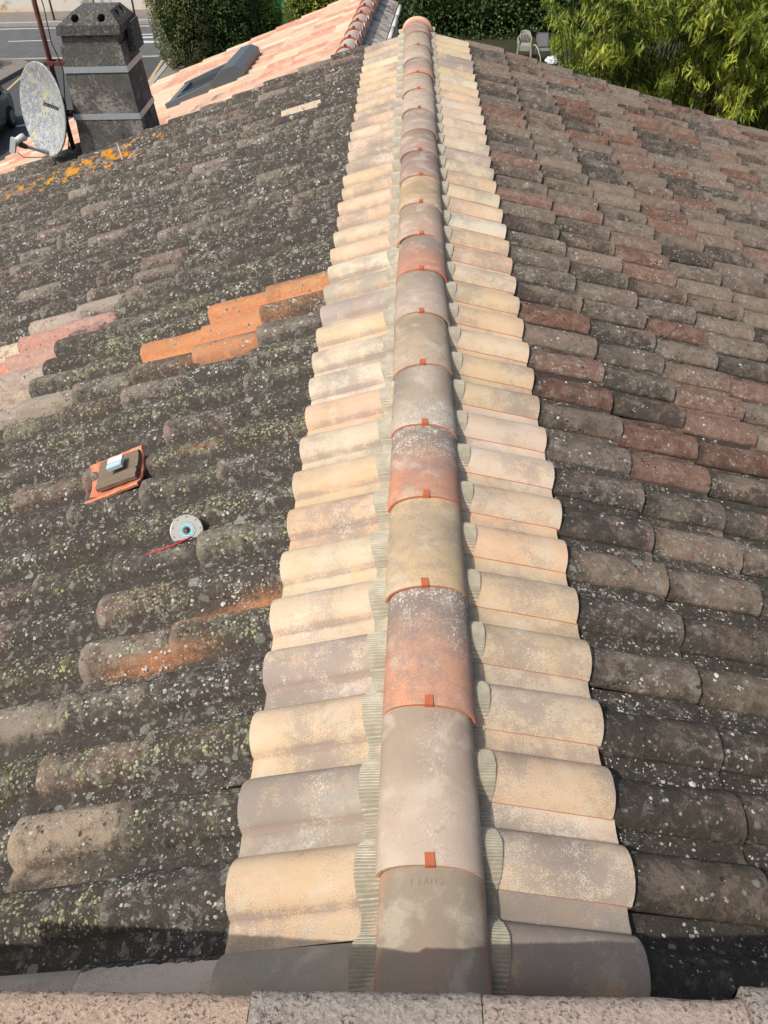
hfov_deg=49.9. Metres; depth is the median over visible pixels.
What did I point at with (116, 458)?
block
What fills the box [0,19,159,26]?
kerb
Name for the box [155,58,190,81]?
pavement
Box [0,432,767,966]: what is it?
mortar crumbs
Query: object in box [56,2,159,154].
chimney
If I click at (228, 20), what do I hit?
clipped bush
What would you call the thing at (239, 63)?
roof window
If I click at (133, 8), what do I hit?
bollard
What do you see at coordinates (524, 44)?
plastic chair
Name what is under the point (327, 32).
neighbour house
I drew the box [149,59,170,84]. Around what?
kerb
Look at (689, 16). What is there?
boundary hedge
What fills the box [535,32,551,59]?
garden chair
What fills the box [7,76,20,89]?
road marking
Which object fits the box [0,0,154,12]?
street wall
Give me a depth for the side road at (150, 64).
28.85 m
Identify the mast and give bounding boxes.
[31,0,75,149]
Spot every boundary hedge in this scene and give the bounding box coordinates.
[396,0,592,39]
[622,1,767,26]
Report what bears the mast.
attached to the chimney
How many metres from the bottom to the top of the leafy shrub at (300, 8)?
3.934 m
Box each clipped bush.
[144,0,214,70]
[194,0,257,58]
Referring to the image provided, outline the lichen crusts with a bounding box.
[0,53,767,980]
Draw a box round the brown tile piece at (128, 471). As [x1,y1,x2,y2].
[95,449,140,492]
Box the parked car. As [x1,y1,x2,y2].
[0,85,15,131]
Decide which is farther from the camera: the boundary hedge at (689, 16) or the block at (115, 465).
the boundary hedge at (689, 16)
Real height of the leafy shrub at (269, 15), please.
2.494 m
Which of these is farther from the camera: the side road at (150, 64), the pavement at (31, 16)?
the pavement at (31, 16)
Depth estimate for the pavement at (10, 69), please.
31.02 m
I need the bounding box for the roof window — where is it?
[165,44,259,108]
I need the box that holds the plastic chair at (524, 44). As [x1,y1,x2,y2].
[516,30,532,56]
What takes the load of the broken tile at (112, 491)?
on the tiled house at (434, 788)
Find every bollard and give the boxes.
[48,0,55,19]
[131,0,135,15]
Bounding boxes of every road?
[0,24,201,57]
[0,56,165,160]
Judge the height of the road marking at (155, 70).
0.001 m
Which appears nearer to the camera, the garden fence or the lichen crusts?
the lichen crusts
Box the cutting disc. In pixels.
[170,514,202,540]
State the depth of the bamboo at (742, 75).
15.17 m
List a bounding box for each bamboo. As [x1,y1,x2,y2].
[539,0,753,108]
[680,0,767,130]
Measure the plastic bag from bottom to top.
0.271 m
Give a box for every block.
[106,459,122,471]
[107,454,123,463]
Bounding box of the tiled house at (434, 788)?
[0,16,767,1000]
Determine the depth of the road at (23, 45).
34.24 m
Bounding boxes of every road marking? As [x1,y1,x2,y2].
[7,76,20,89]
[148,60,163,82]
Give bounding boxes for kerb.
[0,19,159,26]
[0,55,159,59]
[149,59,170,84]
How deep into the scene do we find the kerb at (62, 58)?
32.41 m
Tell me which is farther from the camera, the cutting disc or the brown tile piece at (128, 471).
the brown tile piece at (128, 471)
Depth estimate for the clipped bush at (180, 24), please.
29.40 m
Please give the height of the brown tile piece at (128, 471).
0.096 m
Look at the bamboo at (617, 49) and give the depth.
15.32 m
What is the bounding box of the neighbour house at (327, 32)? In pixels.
[0,0,401,173]
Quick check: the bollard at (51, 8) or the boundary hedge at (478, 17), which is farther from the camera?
the bollard at (51, 8)
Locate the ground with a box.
[162,0,764,117]
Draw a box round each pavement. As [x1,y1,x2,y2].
[0,9,153,21]
[0,59,28,84]
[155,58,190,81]
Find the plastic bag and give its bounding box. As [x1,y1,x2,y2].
[544,56,557,64]
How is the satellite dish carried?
attached to the mast
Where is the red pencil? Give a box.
[146,536,192,553]
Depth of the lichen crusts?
3.19 m
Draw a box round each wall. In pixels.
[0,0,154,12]
[0,986,767,1023]
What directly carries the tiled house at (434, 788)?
on the ground
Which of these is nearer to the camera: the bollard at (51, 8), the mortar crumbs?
the mortar crumbs
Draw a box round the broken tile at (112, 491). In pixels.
[84,445,144,503]
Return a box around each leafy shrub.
[246,0,283,41]
[281,0,338,23]
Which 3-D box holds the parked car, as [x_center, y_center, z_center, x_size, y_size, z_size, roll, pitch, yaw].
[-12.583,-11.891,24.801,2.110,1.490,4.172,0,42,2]
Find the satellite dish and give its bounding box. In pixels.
[9,61,66,157]
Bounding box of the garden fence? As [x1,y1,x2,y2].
[246,0,297,38]
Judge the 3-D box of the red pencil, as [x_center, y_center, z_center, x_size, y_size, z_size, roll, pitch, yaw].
[-0.796,0.131,2.991,0.215,0.077,0.020,-6,42,-4]

